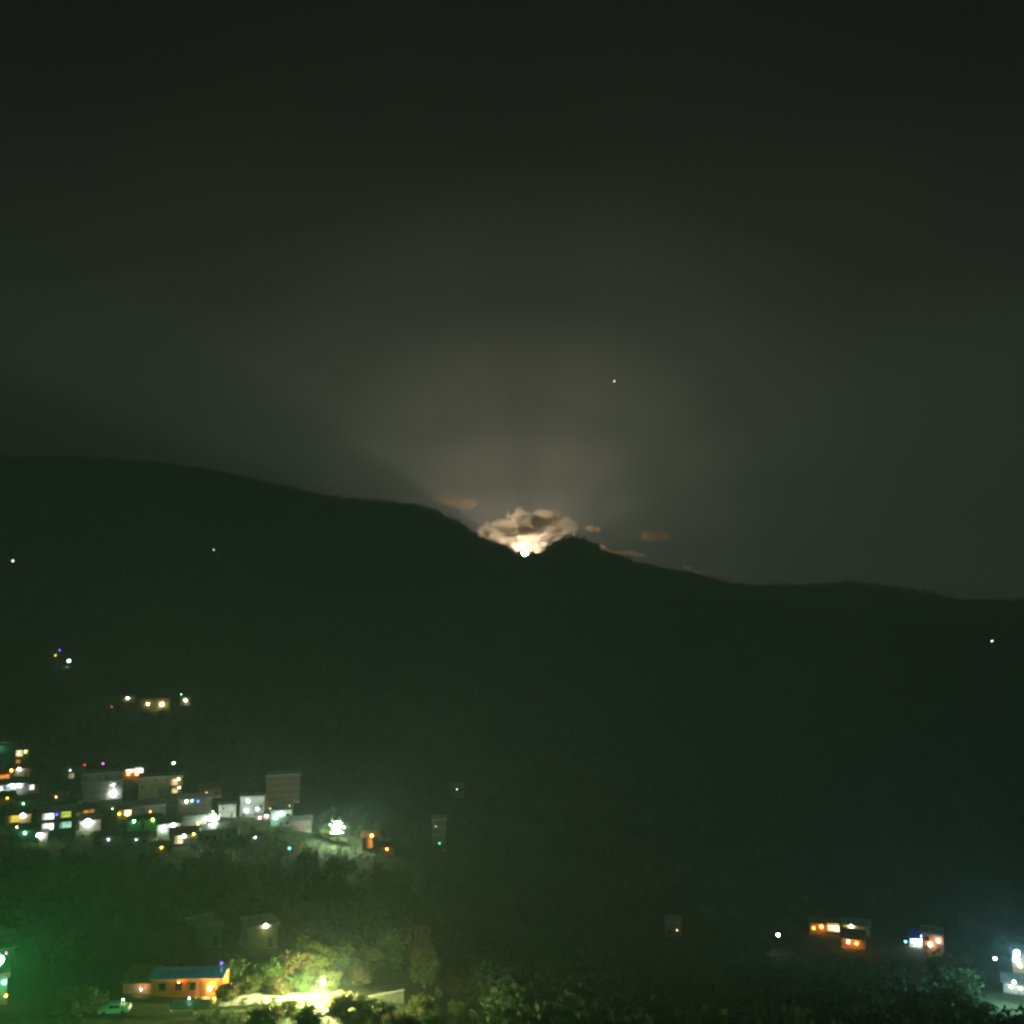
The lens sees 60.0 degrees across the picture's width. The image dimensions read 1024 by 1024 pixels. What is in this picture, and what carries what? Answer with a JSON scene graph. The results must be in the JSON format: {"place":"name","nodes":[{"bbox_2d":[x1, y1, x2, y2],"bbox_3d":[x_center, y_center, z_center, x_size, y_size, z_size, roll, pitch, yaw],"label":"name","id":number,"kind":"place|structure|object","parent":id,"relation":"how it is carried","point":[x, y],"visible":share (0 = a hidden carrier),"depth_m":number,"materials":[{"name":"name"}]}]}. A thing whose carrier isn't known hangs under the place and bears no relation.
{"place":"outdoors","nodes":[
{"label":"outdoors","id":0,"kind":"place"},
{"bbox_2d":[219,980,355,1006],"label":"road","id":1,"kind":"structure","parent":0,"point":[314,992],"depth_m":136.25,"materials":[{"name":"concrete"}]},
{"bbox_2d":[0,452,1023,1023],"bbox_3d":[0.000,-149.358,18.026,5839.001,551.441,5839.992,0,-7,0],"label":"terrain","id":2,"kind":"structure","parent":0,"point":[32,985],"depth_m":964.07,"materials":[{"name":"green plant"}]},
{"bbox_2d":[0,954,10,1004],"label":"house","id":3,"kind":"structure","parent":2,"relation":"on","point":[5,969],"depth_m":125.83,"materials":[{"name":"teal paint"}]},
{"bbox_2d":[0,769,12,778],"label":"house","id":4,"kind":"structure","parent":2,"relation":"on","point":[5,773],"depth_m":410.01,"materials":[{"name":"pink paint"}]},
{"bbox_2d":[0,790,16,809],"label":"house","id":5,"kind":"structure","parent":2,"relation":"on","point":[7,800],"depth_m":368.21,"materials":[{"name":"paint"}]},
{"bbox_2d":[0,742,16,764],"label":"house","id":6,"kind":"structure","parent":2,"relation":"on","point":[6,753],"depth_m":448.39,"materials":[{"name":"teal paint"}]},
{"bbox_2d":[0,927,17,966],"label":"house","id":7,"kind":"structure","parent":2,"relation":"on","point":[9,941],"depth_m":162.38,"materials":[{"name":"grey paint"}]},
{"bbox_2d":[0,777,29,793],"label":"house","id":8,"kind":"structure","parent":2,"relation":"on","point":[20,785],"depth_m":395.09,"materials":[{"name":"white paint"}]},
{"bbox_2d":[4,807,32,827],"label":"house","id":9,"kind":"structure","parent":2,"relation":"on","point":[17,816],"depth_m":349.61,"materials":[{"name":"paint"}]},
{"bbox_2d":[0,737,40,747],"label":"house","id":10,"kind":"structure","parent":2,"relation":"on","point":[34,742],"depth_m":493.57,"materials":[{"name":"grey paint"}]},
{"bbox_2d":[12,744,30,765],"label":"house","id":11,"kind":"structure","parent":2,"relation":"on","point":[20,754],"depth_m":440.64,"materials":[{"name":"green paint"}]},
{"bbox_2d":[12,763,31,775],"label":"house","id":12,"kind":"structure","parent":2,"relation":"on","point":[22,769],"depth_m":424.53,"materials":[{"name":"beige paint"}]},
{"bbox_2d":[6,822,41,841],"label":"house","id":13,"kind":"structure","parent":2,"relation":"on","point":[25,832],"depth_m":336.39,"materials":[{"name":"teal paint"}]},
{"bbox_2d":[15,794,42,809],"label":"house","id":14,"kind":"structure","parent":2,"relation":"on","point":[26,801],"depth_m":372.12,"materials":[{"name":"green paint"}]},
{"bbox_2d":[28,778,40,792],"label":"house","id":15,"kind":"structure","parent":2,"relation":"on","point":[34,785],"depth_m":398.09,"materials":[{"name":"beige paint"}]},
{"bbox_2d":[37,828,49,840],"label":"house","id":16,"kind":"structure","parent":2,"relation":"on","point":[43,835],"depth_m":340.10,"materials":[{"name":"white paint"}]},
{"bbox_2d":[49,649,64,660],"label":"house","id":17,"kind":"structure","parent":2,"relation":"on","point":[56,655],"depth_m":849.30,"materials":[{"name":"brown paint"}]},
{"bbox_2d":[37,799,77,837],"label":"house","id":18,"kind":"structure","parent":2,"relation":"on","point":[58,819],"depth_m":346.49,"materials":[{"name":"grey paint"}]},
{"bbox_2d":[43,785,71,801],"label":"house","id":19,"kind":"structure","parent":2,"relation":"on","point":[56,793],"depth_m":389.06,"materials":[{"name":"paint"}]},
{"bbox_2d":[61,766,84,782],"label":"house","id":20,"kind":"structure","parent":2,"relation":"on","point":[72,774],"depth_m":422.39,"materials":[{"name":"grey paint"}]},
{"bbox_2d":[64,794,83,804],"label":"house","id":21,"kind":"structure","parent":2,"relation":"on","point":[80,797],"depth_m":384.31,"materials":[{"name":"green paint"}]},
{"bbox_2d":[77,803,98,816],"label":"house","id":22,"kind":"structure","parent":2,"relation":"on","point":[87,808],"depth_m":373.43,"materials":[{"name":"paint"}]},
{"bbox_2d":[78,812,102,831],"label":"house","id":23,"kind":"structure","parent":2,"relation":"on","point":[89,822],"depth_m":357.85,"materials":[{"name":"white paint"}]},
{"bbox_2d":[81,768,123,801],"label":"house","id":24,"kind":"structure","parent":2,"relation":"on","point":[102,784],"depth_m":396.65,"materials":[{"name":"grey paint"}]},
{"bbox_2d":[92,828,123,845],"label":"house","id":25,"kind":"structure","parent":2,"relation":"on","point":[112,837],"depth_m":343.76,"materials":[{"name":"grey paint"}]},
{"bbox_2d":[97,799,122,815],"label":"house","id":26,"kind":"structure","parent":2,"relation":"on","point":[107,807],"depth_m":379.79,"materials":[{"name":"teal paint"}]},
{"bbox_2d":[105,696,122,708],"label":"house","id":27,"kind":"structure","parent":2,"relation":"on","point":[112,702],"depth_m":660.76,"materials":[{"name":"brown paint"}]},
{"bbox_2d":[97,1000,131,1014],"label":"parked car","id":28,"kind":"object","parent":2,"relation":"on","point":[113,1007],"visible":0.96,"depth_m":122.23,"materials":[{"name":"paint"}]},
{"bbox_2d":[116,804,138,818],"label":"house","id":29,"kind":"structure","parent":2,"relation":"on","point":[124,810],"depth_m":376.45,"materials":[{"name":"paint"}]},
{"bbox_2d":[119,694,136,701],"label":"house","id":30,"kind":"structure","parent":2,"relation":"on","point":[129,697],"depth_m":697.33,"materials":[{"name":"white paint"}]},
{"bbox_2d":[120,763,147,778],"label":"house","id":31,"kind":"structure","parent":2,"relation":"on","point":[132,771],"depth_m":443.62,"materials":[{"name":"orange paint"}]},
{"bbox_2d":[126,815,142,830],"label":"house","id":32,"kind":"structure","parent":2,"relation":"on","point":[134,823],"depth_m":363.51,"materials":[{"name":"green paint"}]},
{"bbox_2d":[122,831,149,845],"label":"house","id":33,"kind":"structure","parent":2,"relation":"on","point":[136,838],"depth_m":346.87,"materials":[{"name":"grey paint"}]},
{"bbox_2d":[130,686,146,695],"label":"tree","id":34,"kind":"object","parent":2,"relation":"on","point":[136,689],"visible":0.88,"depth_m":731.10,"materials":[{"name":"green plant"}]},
{"bbox_2d":[130,798,166,815],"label":"house","id":35,"kind":"structure","parent":2,"relation":"on","point":[148,806],"depth_m":380.17,"materials":[{"name":"grey paint"}]},
{"bbox_2d":[143,813,162,830],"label":"house","id":36,"kind":"structure","parent":2,"relation":"on","point":[149,819],"depth_m":364.58,"materials":[{"name":"green paint"}]},
{"bbox_2d":[138,695,170,709],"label":"house","id":37,"kind":"structure","parent":2,"relation":"on","point":[155,702],"depth_m":684.78,"materials":[{"name":"paint"}]},
{"bbox_2d":[146,840,172,854],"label":"house","id":38,"kind":"structure","parent":2,"relation":"on","point":[160,847],"depth_m":337.91,"materials":[{"name":"brown paint"}]},
{"bbox_2d":[138,771,183,801],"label":"house","id":39,"kind":"structure","parent":2,"relation":"on","point":[168,786],"depth_m":408.90,"materials":[{"name":"beige paint"}]},
{"bbox_2d":[154,764,171,772],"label":"tree","id":40,"kind":"object","parent":2,"relation":"on","point":[164,768],"visible":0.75,"depth_m":447.79,"materials":[{"name":"green plant"}]},
{"bbox_2d":[156,815,181,837],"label":"house","id":41,"kind":"structure","parent":2,"relation":"on","point":[164,823],"depth_m":359.62,"materials":[{"name":"green paint"}]},
{"bbox_2d":[164,685,181,699],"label":"tree","id":42,"kind":"object","parent":2,"relation":"on","point":[173,691],"visible":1,"depth_m":731.01,"materials":[{"name":"green plant"}]},
{"bbox_2d":[120,962,230,998],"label":"roadside house","id":43,"kind":"structure","parent":2,"relation":"on","point":[177,981],"depth_m":134.40,"materials":[{"name":"concrete"}]},
{"bbox_2d":[200,982,206,996],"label":"door","id":44,"kind":"structure","parent":43,"relation":"in","point":[202,984],"depth_m":134.14,"materials":[{"name":"brown wood"}]},
{"bbox_2d":[169,825,198,846],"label":"house","id":45,"kind":"structure","parent":2,"relation":"on","point":[184,836],"depth_m":351.76,"materials":[{"name":"grey paint"}]},
{"bbox_2d":[180,694,190,704],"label":"house","id":46,"kind":"structure","parent":2,"relation":"on","point":[185,700],"depth_m":714.61,"materials":[{"name":"white paint"}]},
{"bbox_2d":[182,814,206,830],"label":"house","id":47,"kind":"structure","parent":2,"relation":"on","point":[194,820],"depth_m":371.96,"materials":[{"name":"white paint"}]},
{"bbox_2d":[177,792,212,812],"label":"house","id":48,"kind":"structure","parent":2,"relation":"on","point":[195,802],"depth_m":396.81,"materials":[{"name":"brown paint"}]},
{"bbox_2d":[168,994,221,1013],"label":"terrace shelter","id":49,"kind":"object","parent":2,"relation":"on","point":[193,1004],"visible":0.93,"depth_m":125.21,"materials":[{"name":"metal"}]},
{"bbox_2d":[184,912,223,947],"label":"house","id":50,"kind":"structure","parent":2,"relation":"on","point":[204,930],"depth_m":193.93,"materials":[{"name":"green paint"}]},
{"bbox_2d":[198,782,222,796],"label":"house","id":51,"kind":"structure","parent":2,"relation":"on","point":[215,788],"depth_m":425.34,"materials":[{"name":"paint"}]},
{"bbox_2d":[203,821,238,840],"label":"house","id":52,"kind":"structure","parent":2,"relation":"on","point":[224,831],"depth_m":365.17,"materials":[{"name":"grey paint"}]},
{"bbox_2d":[211,980,240,1002],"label":"bush","id":53,"kind":"object","parent":2,"relation":"on","point":[228,991],"visible":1,"depth_m":132.19,"materials":[{"name":"green plant"}]},
{"bbox_2d":[218,801,236,817],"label":"house","id":54,"kind":"structure","parent":2,"relation":"on","point":[227,809],"depth_m":393.93,"materials":[{"name":"white paint"}]},
{"bbox_2d":[223,955,249,981],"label":"tree","id":55,"kind":"object","parent":2,"relation":"on","point":[237,969],"visible":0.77,"depth_m":140.31,"materials":[{"name":"green plant"}]},
{"bbox_2d":[235,974,266,993],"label":"bush","id":56,"kind":"object","parent":2,"relation":"on","point":[248,984],"visible":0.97,"depth_m":137.41,"materials":[{"name":"green plant"}]},
{"bbox_2d":[240,792,264,817],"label":"house","id":57,"kind":"structure","parent":2,"relation":"on","point":[251,803],"depth_m":398.90,"materials":[{"name":"white paint"}]},
{"bbox_2d":[249,830,264,842],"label":"house","id":58,"kind":"structure","parent":2,"relation":"on","point":[255,836],"depth_m":367.69,"materials":[{"name":"grey paint"}]},
{"bbox_2d":[239,912,279,948],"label":"house","id":59,"kind":"structure","parent":2,"relation":"on","point":[259,931],"depth_m":195.96,"materials":[{"name":"beige paint"}]},
{"bbox_2d":[254,809,270,820],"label":"house","id":60,"kind":"structure","parent":2,"relation":"on","point":[266,815],"depth_m":397.32,"materials":[{"name":"pink paint"}]},
{"bbox_2d":[242,1003,285,1023],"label":"bush","id":61,"kind":"object","parent":2,"relation":"on","point":[266,1010],"visible":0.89,"depth_m":120.97,"materials":[{"name":"green plant"}]},
{"bbox_2d":[249,957,284,989],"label":"tree","id":62,"kind":"object","parent":2,"relation":"on","point":[269,969],"visible":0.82,"depth_m":140.28,"materials":[{"name":"green plant"}]},
{"bbox_2d":[264,975,293,995],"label":"bush","id":63,"kind":"object","parent":2,"relation":"on","point":[277,986],"visible":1,"depth_m":137.43,"materials":[{"name":"green plant"}]},
{"bbox_2d":[264,800,293,815],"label":"house","id":64,"kind":"structure","parent":2,"relation":"on","point":[268,804],"depth_m":411.92,"materials":[{"name":"paint"}]},
{"bbox_2d":[270,806,291,826],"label":"house","id":65,"kind":"structure","parent":2,"relation":"on","point":[280,815],"depth_m":392.57,"materials":[{"name":"white paint"}]},
{"bbox_2d":[266,770,300,802],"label":"house","id":66,"kind":"structure","parent":2,"relation":"on","point":[282,785],"depth_m":433.81,"materials":[{"name":"brown paint"}]},
{"bbox_2d":[279,997,302,1015],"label":"bush","id":67,"kind":"object","parent":2,"relation":"on","point":[294,1005],"visible":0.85,"depth_m":126.84,"materials":[{"name":"green plant"}]},
{"bbox_2d":[275,947,312,985],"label":"tree","id":68,"kind":"object","parent":2,"relation":"on","point":[295,963],"visible":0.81,"depth_m":143.23,"materials":[{"name":"green plant"}]},
{"bbox_2d":[286,968,313,992],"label":"bush","id":69,"kind":"object","parent":2,"relation":"on","point":[300,983],"visible":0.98,"depth_m":139.42,"materials":[{"name":"green plant"}]},
{"bbox_2d":[289,815,312,832],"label":"house","id":70,"kind":"structure","parent":2,"relation":"on","point":[302,823],"depth_m":390.50,"materials":[{"name":"brown paint"}]},
{"bbox_2d":[288,935,324,978],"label":"tree","id":71,"kind":"object","parent":2,"relation":"on","point":[302,944],"visible":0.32,"depth_m":150.21,"materials":[{"name":"green plant"}]},
{"bbox_2d":[287,1000,326,1023],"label":"bush","id":72,"kind":"object","parent":2,"relation":"on","point":[309,1012],"visible":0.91,"depth_m":120.83,"materials":[{"name":"green plant"}]},
{"bbox_2d":[305,945,338,979],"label":"tree","id":73,"kind":"object","parent":2,"relation":"on","point":[317,961],"visible":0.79,"depth_m":146.42,"materials":[{"name":"green plant"}]},
{"bbox_2d":[318,829,333,839],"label":"tree","id":74,"kind":"object","parent":2,"relation":"on","point":[327,834],"visible":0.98,"depth_m":382.38,"materials":[{"name":"green plant"}]},
{"bbox_2d":[313,969,342,991],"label":"bush","id":75,"kind":"object","parent":2,"relation":"on","point":[331,980],"visible":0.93,"depth_m":142.33,"materials":[{"name":"green plant"}]},
{"bbox_2d":[330,818,344,834],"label":"floodlight","id":76,"kind":"object","parent":2,"relation":"on","point":[337,823],"visible":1,"depth_m":380.87,"materials":[{"name":"metal"}]},
{"bbox_2d":[320,989,358,1015],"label":"bush","id":77,"kind":"object","parent":2,"relation":"on","point":[341,1002],"visible":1,"depth_m":129.09,"materials":[{"name":"green plant"}]},
{"bbox_2d":[325,942,357,980],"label":"tree","id":78,"kind":"object","parent":2,"relation":"on","point":[342,962],"visible":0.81,"depth_m":153.83,"materials":[{"name":"green plant"}]},
{"bbox_2d":[331,930,365,962],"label":"tree","id":79,"kind":"object","parent":2,"relation":"on","point":[355,943],"visible":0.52,"depth_m":168.11,"materials":[{"name":"green plant"}]},
{"bbox_2d":[342,963,371,986],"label":"bush","id":80,"kind":"object","parent":2,"relation":"on","point":[356,974],"visible":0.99,"depth_m":151.65,"materials":[{"name":"green plant"}]},
{"bbox_2d":[348,994,383,1020],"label":"bush","id":81,"kind":"object","parent":2,"relation":"on","point":[360,1004],"visible":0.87,"depth_m":128.79,"materials":[{"name":"green plant"}]},
{"bbox_2d":[351,944,385,977],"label":"tree","id":82,"kind":"object","parent":2,"relation":"on","point":[367,959],"visible":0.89,"depth_m":162.00,"materials":[{"name":"green plant"}]},
{"bbox_2d":[361,830,379,852],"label":"house","id":83,"kind":"structure","parent":2,"relation":"on","point":[370,840],"depth_m":379.22,"materials":[{"name":"paint"}]},
{"bbox_2d":[358,930,384,955],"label":"tree","id":84,"kind":"object","parent":2,"relation":"on","point":[370,940],"visible":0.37,"depth_m":189.47,"materials":[{"name":"green plant"}]},
{"bbox_2d":[368,997,398,1023],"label":"bush","id":85,"kind":"object","parent":2,"relation":"on","point":[380,1009],"visible":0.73,"depth_m":126.33,"materials":[{"name":"green plant"}]},
{"bbox_2d":[368,989,404,1002],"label":"parapet wall","id":86,"kind":"structure","parent":2,"relation":"on","point":[395,996],"depth_m":144.13,"materials":[{"name":"concrete"}]},
{"bbox_2d":[379,840,394,853],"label":"house","id":87,"kind":"structure","parent":2,"relation":"on","point":[386,846],"depth_m":381.41,"materials":[{"name":"paint"}]},
{"bbox_2d":[375,928,413,979],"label":"tree","id":88,"kind":"object","parent":2,"relation":"on","point":[389,944],"visible":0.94,"depth_m":169.57,"materials":[{"name":"green plant"}]},
{"bbox_2d":[382,1010,421,1023],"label":"bush","id":89,"kind":"object","parent":2,"relation":"on","point":[402,1018],"visible":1,"depth_m":119.76,"materials":[{"name":"green plant"}]},
{"bbox_2d":[396,919,438,972],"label":"tree","id":90,"kind":"object","parent":2,"relation":"on","point":[423,944],"visible":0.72,"depth_m":175.98,"materials":[{"name":"green plant"}]},
{"bbox_2d":[404,992,437,1016],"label":"bush","id":91,"kind":"object","parent":2,"relation":"on","point":[419,1007],"visible":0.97,"depth_m":135.37,"materials":[{"name":"green plant"}]},
{"bbox_2d":[409,951,442,988],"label":"tree","id":92,"kind":"object","parent":2,"relation":"on","point":[424,975],"visible":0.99,"depth_m":164.98,"materials":[{"name":"green plant"}]},
{"bbox_2d":[415,1013,444,1023],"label":"bush","id":93,"kind":"object","parent":2,"relation":"on","point":[433,1019],"visible":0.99,"depth_m":120.96,"materials":[{"name":"green plant"}]},
{"bbox_2d":[431,815,446,850],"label":"house","id":94,"kind":"structure","parent":2,"relation":"on","point":[438,832],"depth_m":401.90,"materials":[{"name":"brown paint"}]},
{"bbox_2d":[447,999,466,1014],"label":"bush","id":95,"kind":"object","parent":2,"relation":"on","point":[459,1008],"visible":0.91,"depth_m":148.14,"materials":[{"name":"green plant"}]},
{"bbox_2d":[450,782,464,798],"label":"house","id":96,"kind":"structure","parent":2,"relation":"on","point":[457,789],"depth_m":522.09,"materials":[{"name":"grey paint"}]},
{"bbox_2d":[664,915,681,937],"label":"house","id":97,"kind":"structure","parent":2,"relation":"on","point":[673,926],"depth_m":325.93,"materials":[{"name":"grey paint"}]},
{"bbox_2d":[808,915,841,933],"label":"house","id":98,"kind":"structure","parent":2,"relation":"on","point":[823,925],"depth_m":337.71,"materials":[{"name":"orange paint"}]},
{"bbox_2d":[840,927,866,948],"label":"house","id":99,"kind":"structure","parent":2,"relation":"on","point":[853,938],"depth_m":313.32,"materials":[{"name":"orange paint"}]},
{"bbox_2d":[840,916,871,935],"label":"house","id":100,"kind":"structure","parent":2,"relation":"on","point":[856,923],"depth_m":333.40,"materials":[{"name":"paint"}]},
{"bbox_2d":[907,928,921,946],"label":"house","id":101,"kind":"structure","parent":2,"relation":"on","point":[915,937],"depth_m":314.64,"materials":[{"name":"white paint"}]},
{"bbox_2d":[920,924,943,953],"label":"house","id":102,"kind":"structure","parent":2,"relation":"on","point":[932,938],"depth_m":304.87,"materials":[{"name":"beige paint"}]},
{"bbox_2d":[966,997,997,1016],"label":"bush","id":103,"kind":"object","parent":2,"relation":"on","point":[985,1007],"visible":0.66,"depth_m":204.33,"materials":[{"name":"green plant"}]},
{"bbox_2d":[1000,971,1023,994],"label":"house","id":104,"kind":"structure","parent":2,"relation":"on","point":[1008,980],"depth_m":237.58,"materials":[{"name":"white paint"}]},
{"bbox_2d":[1010,942,1023,972],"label":"house","id":105,"kind":"structure","parent":2,"relation":"on","point":[1019,957],"depth_m":273.93,"materials":[{"name":"beige paint"}]},
{"bbox_2d":[0,0,1023,602],"label":"sky","id":106,"kind":"structure","parent":0,"point":[274,241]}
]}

